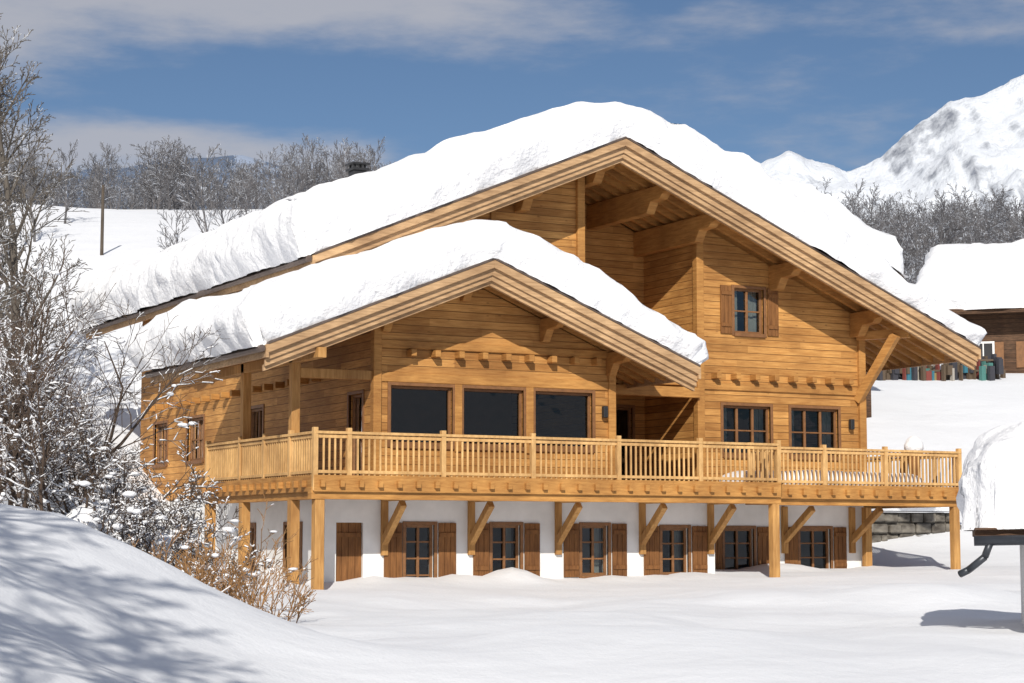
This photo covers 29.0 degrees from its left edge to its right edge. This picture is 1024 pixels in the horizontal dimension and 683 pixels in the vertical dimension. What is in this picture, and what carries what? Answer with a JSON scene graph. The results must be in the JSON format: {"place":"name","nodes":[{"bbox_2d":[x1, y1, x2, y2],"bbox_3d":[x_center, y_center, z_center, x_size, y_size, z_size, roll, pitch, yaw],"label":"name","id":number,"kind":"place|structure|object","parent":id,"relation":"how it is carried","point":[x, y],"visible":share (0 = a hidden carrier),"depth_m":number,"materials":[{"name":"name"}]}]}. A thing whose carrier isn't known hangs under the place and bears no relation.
{"place":"outdoors","nodes":[
{"label":"outdoors","id":0,"kind":"place"},
{"bbox_2d":[2,155,300,209],"bbox_3d":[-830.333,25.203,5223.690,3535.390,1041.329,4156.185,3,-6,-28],"label":"distant mountain","id":1,"kind":"structure","parent":0,"point":[238,158],"depth_m":5202.53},
{"bbox_2d":[0,202,1023,682],"bbox_3d":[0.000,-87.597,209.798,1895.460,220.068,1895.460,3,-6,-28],"label":"snow ground","id":2,"kind":"structure","parent":0,"point":[80,602],"depth_m":26.14,"materials":[{"name":"white snow"}]},
{"bbox_2d":[0,92,34,406],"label":"tall bare tree","id":3,"kind":"object","parent":2,"relation":"on","point":[7,207],"visible":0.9,"depth_m":49.74,"materials":[{"name":"grey plant"}]},
{"bbox_2d":[0,13,53,328],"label":"tall bare tree","id":4,"kind":"object","parent":2,"relation":"on","point":[3,258],"visible":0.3,"depth_m":63.02,"materials":[{"name":"grey plant"}]},
{"bbox_2d":[9,140,65,241],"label":"hillside tree","id":5,"kind":"object","parent":2,"relation":"on","point":[28,195],"visible":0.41,"depth_m":101.20,"materials":[{"name":"grey plant"}]},
{"bbox_2d":[0,304,75,503],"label":"snowy bush","id":6,"kind":"object","parent":2,"relation":"on","point":[15,406],"visible":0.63,"depth_m":34.87,"materials":[{"name":"white plant"}]},
{"bbox_2d":[0,25,92,451],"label":"tall bare tree","id":7,"kind":"object","parent":2,"relation":"on","point":[11,251],"visible":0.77,"depth_m":58.44,"materials":[{"name":"grey plant"}]},
{"bbox_2d":[0,332,111,511],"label":"snowy bush","id":8,"kind":"object","parent":2,"relation":"on","point":[45,457],"visible":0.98,"depth_m":32.75,"materials":[{"name":"grey plant"}]},
{"bbox_2d":[0,245,122,507],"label":"snowy bush","id":9,"kind":"object","parent":2,"relation":"on","point":[88,347],"visible":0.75,"depth_m":35.67,"materials":[{"name":"grey plant"}]},
{"bbox_2d":[0,374,131,501],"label":"snowy bush","id":10,"kind":"object","parent":2,"relation":"on","point":[78,434],"visible":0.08,"depth_m":46.00,"materials":[{"name":"white plant"}]},
{"bbox_2d":[47,139,88,223],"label":"hillside tree","id":11,"kind":"object","parent":2,"relation":"on","point":[65,186],"visible":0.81,"depth_m":111.79,"materials":[{"name":"grey plant"}]},
{"bbox_2d":[0,239,150,498],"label":"snowy bush","id":12,"kind":"object","parent":2,"relation":"on","point":[33,306],"visible":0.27,"depth_m":46.66,"materials":[{"name":"white plant"}]},
{"bbox_2d":[0,467,166,547],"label":"snowy bush","id":13,"kind":"object","parent":2,"relation":"on","point":[114,526],"visible":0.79,"depth_m":32.62,"materials":[{"name":"white snow"}]},
{"bbox_2d":[0,377,169,521],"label":"snowy bush","id":14,"kind":"object","parent":2,"relation":"on","point":[93,459],"visible":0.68,"depth_m":33.88,"materials":[{"name":"white plant"}]},
{"bbox_2d":[37,384,140,498],"bbox_3d":[-8.409,2.450,39.642,2.506,3.166,2.582,3,-6,-28],"label":"snowy bush","id":15,"kind":"object","parent":2,"relation":"on","point":[67,476],"visible":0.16,"depth_m":39.84,"materials":[{"name":"white plant"}]},
{"bbox_2d":[100,185,104,254],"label":"utility pole","id":16,"kind":"object","parent":2,"relation":"on","point":[102,226],"visible":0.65,"depth_m":95.99,"materials":[{"name":"brown wood"}]},
{"bbox_2d":[0,299,229,497],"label":"snowy bush","id":17,"kind":"object","parent":2,"relation":"on","point":[129,402],"visible":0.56,"depth_m":38.25,"materials":[{"name":"grey plant"}]},
{"bbox_2d":[29,492,227,584],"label":"snow mounds","id":18,"kind":"object","parent":2,"relation":"on","point":[80,512],"visible":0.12,"depth_m":33.76,"materials":[{"name":"white snow"}]},
{"bbox_2d":[102,450,168,521],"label":"snowy bush","id":19,"kind":"object","parent":2,"relation":"on","point":[113,482],"visible":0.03,"depth_m":42.08,"materials":[{"name":"white plant"}]},
{"bbox_2d":[107,482,202,562],"bbox_3d":[-5.965,3.251,32.696,1.671,1.825,1.317,-3,-7,28],"label":"snowy bush","id":20,"kind":"object","parent":2,"relation":"on","point":[144,547],"visible":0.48,"depth_m":32.53,"materials":[{"name":"white plant"}]},
{"bbox_2d":[89,434,224,526],"bbox_3d":[-6.817,2.828,37.042,2.632,2.216,1.791,5,-7,-38],"label":"snowy bush","id":21,"kind":"object","parent":2,"relation":"on","point":[123,480],"visible":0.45,"depth_m":36.80,"materials":[{"name":"white plant"}]},
{"bbox_2d":[157,200,194,251],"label":"hillside tree","id":22,"kind":"object","parent":2,"relation":"on","point":[176,233],"visible":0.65,"depth_m":85.19,"materials":[{"name":"grey plant"}]},
{"bbox_2d":[124,462,238,543],"bbox_3d":[-6.099,3.208,35.971,1.954,2.022,1.800,3,-6,-28],"label":"snowy bush","id":23,"kind":"object","parent":2,"relation":"on","point":[194,518],"visible":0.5,"depth_m":35.92,"materials":[{"name":"white plant"}]},
{"bbox_2d":[128,524,248,581],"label":"snowy bush","id":24,"kind":"object","parent":2,"relation":"on","point":[165,560],"visible":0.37,"depth_m":31.09,"materials":[{"name":"plant"}]},
{"bbox_2d":[0,134,394,209],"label":"distant forest","id":25,"kind":"object","parent":2,"relation":"on","point":[163,187],"visible":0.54,"depth_m":160.43,"materials":[{"name":"grey plant"}]},
{"bbox_2d":[146,485,254,565],"bbox_3d":[-5.590,3.520,34.956,1.870,1.970,1.661,-2,-6,15],"label":"snowy bush","id":26,"kind":"object","parent":2,"relation":"on","point":[207,543],"visible":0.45,"depth_m":34.94,"materials":[{"name":"white plant"}]},
{"bbox_2d":[175,539,245,591],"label":"snowy bush","id":27,"kind":"object","parent":2,"relation":"on","point":[201,569],"visible":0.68,"depth_m":29.88,"materials":[{"name":"plant"}]},
{"bbox_2d":[148,539,273,601],"bbox_3d":[-4.657,3.742,30.919,1.996,1.307,1.600,-5,-8,42],"label":"snowy bush","id":28,"kind":"object","parent":2,"relation":"on","point":[237,570],"visible":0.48,"depth_m":30.69,"materials":[{"name":"plant"}]},
{"bbox_2d":[175,144,253,232],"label":"hillside tree","id":29,"kind":"object","parent":2,"relation":"on","point":[194,197],"visible":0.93,"depth_m":93.46,"materials":[{"name":"grey plant"}]},
{"bbox_2d":[151,494,290,606],"bbox_3d":[-4.994,3.663,33.541,2.321,2.148,2.018,-2,-6,21],"label":"snowy bush","id":30,"kind":"object","parent":2,"relation":"on","point":[271,532],"visible":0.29,"depth_m":33.57,"materials":[{"name":"plant"}]},
{"bbox_2d":[167,538,275,589],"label":"snowy bush","id":31,"kind":"object","parent":2,"relation":"on","point":[178,546],"visible":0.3,"depth_m":32.54,"materials":[{"name":"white plant"}]},
{"bbox_2d":[203,162,248,225],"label":"hillside tree","id":32,"kind":"object","parent":2,"relation":"on","point":[219,199],"visible":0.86,"depth_m":96.93,"materials":[{"name":"grey plant"}]},
{"bbox_2d":[176,528,299,606],"bbox_3d":[-4.505,3.790,31.715,2.226,1.614,1.778,1,-6,-8],"label":"snowy bush","id":33,"kind":"object","parent":2,"relation":"on","point":[276,550],"visible":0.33,"depth_m":32.08,"materials":[{"name":"plant"}]},
{"bbox_2d":[235,186,268,214],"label":"hillside tree","id":34,"kind":"object","parent":2,"relation":"on","point":[246,192],"visible":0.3,"depth_m":90.83,"materials":[{"name":"grey plant"}]},
{"bbox_2d":[207,556,317,619],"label":"snowy bush","id":35,"kind":"object","parent":2,"relation":"on","point":[285,586],"visible":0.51,"depth_m":30.94,"materials":[{"name":"plant"}]},
{"bbox_2d":[233,569,316,622],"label":"snowy bush","id":36,"kind":"object","parent":2,"relation":"on","point":[305,595],"visible":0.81,"depth_m":29.72,"materials":[{"name":"plant"}]},
{"bbox_2d":[267,144,313,199],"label":"hillside tree","id":37,"kind":"object","parent":2,"relation":"on","point":[299,181],"visible":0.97,"depth_m":126.42,"materials":[{"name":"grey plant"}]},
{"bbox_2d":[330,146,357,179],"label":"hillside tree","id":38,"kind":"object","parent":2,"relation":"on","point":[343,170],"visible":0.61,"depth_m":136.93,"materials":[{"name":"grey plant"}]},
{"bbox_2d":[70,101,986,589],"bbox_3d":[-0.637,1.431,56.430,22.714,14.720,20.768,3,-6,-28],"label":"timber chalet","id":39,"kind":"object","parent":2,"relation":"on","point":[580,339],"visible":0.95,"depth_m":48.12,"materials":[{"name":"brown wood"}]},
{"bbox_2d":[159,291,833,577],"bbox_3d":[-2.407,2.394,51.399,20.179,7.900,11.366,-2,-6,15],"label":"window glass","id":40,"kind":"structure","parent":39,"relation":"in","point":[412,410],"depth_m":47.88,"materials":[{"name":"black glass"}]},
{"bbox_2d":[152,285,841,577],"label":"window frames","id":41,"kind":"structure","parent":39,"relation":"in","point":[398,385],"depth_m":48.80,"materials":[{"name":"brown wood"}]},
{"bbox_2d":[904,436,923,475],"bbox_3d":[10.980,3.318,54.052,0.540,1.490,0.526,3,-6,-28],"label":"snow capped planter","id":42,"kind":"object","parent":39,"relation":"on","point":[913,442],"visible":0.51,"depth_m":53.91,"materials":[{"name":"white snow"}]},
{"bbox_2d":[778,180,908,417],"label":"neighbour chalet","id":43,"kind":"object","parent":2,"relation":"on","point":[887,246],"visible":0.14,"depth_m":80.00,"materials":[{"name":"white wood"}]},
{"bbox_2d":[871,512,960,542],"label":"stone retaining wall","id":44,"kind":"structure","parent":2,"relation":"on","point":[886,526],"depth_m":61.03,"materials":[{"name":"grey stone"}]},
{"bbox_2d":[871,507,948,511],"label":"snow","id":45,"kind":"structure","parent":44,"relation":"on","point":[937,509],"depth_m":61.19,"materials":[{"name":"white snow"}]},
{"bbox_2d":[816,177,1023,283],"bbox_3d":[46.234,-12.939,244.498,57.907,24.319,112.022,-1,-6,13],"label":"distant forest","id":46,"kind":"object","parent":2,"relation":"on","point":[884,218],"visible":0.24,"depth_m":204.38,"materials":[{"name":"grey plant"}]},
{"bbox_2d":[876,354,1005,380],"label":"cluttered yard fence","id":47,"kind":"object","parent":2,"relation":"on","point":[990,368],"visible":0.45,"depth_m":92.91,"materials":[{"name":"grey"}]},
{"bbox_2d":[916,239,1023,372],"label":"neighbour chalet","id":48,"kind":"object","parent":2,"relation":"on","point":[981,284],"visible":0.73,"depth_m":98.30,"materials":[{"name":"white wood"}]},
{"bbox_2d":[979,343,992,356],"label":"window panes","id":49,"kind":"structure","parent":48,"relation":"in","point":[988,351],"depth_m":98.60,"materials":[{"name":"grey glass"}]},
{"bbox_2d":[980,341,994,355],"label":"window frames","id":50,"kind":"structure","parent":48,"relation":"in","point":[993,345],"depth_m":98.55,"materials":[{"name":"white paint"}]},
{"bbox_2d":[956,422,1023,624],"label":"hut","id":51,"kind":"object","parent":2,"relation":"on","point":[990,500],"visible":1,"depth_m":27.44,"materials":[{"name":"white paint"}]},
{"bbox_2d":[0,0,1023,182],"label":"sky","id":52,"kind":"structure","parent":0,"point":[838,83],"materials":[{"name":"blue"}]},
{"bbox_2d":[761,74,1023,229],"bbox_3d":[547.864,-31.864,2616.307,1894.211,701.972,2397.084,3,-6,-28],"label":"snowy mountain","id":53,"kind":"structure","parent":0,"point":[974,145],"depth_m":2529.89,"materials":[{"name":"white snow"}]}
]}

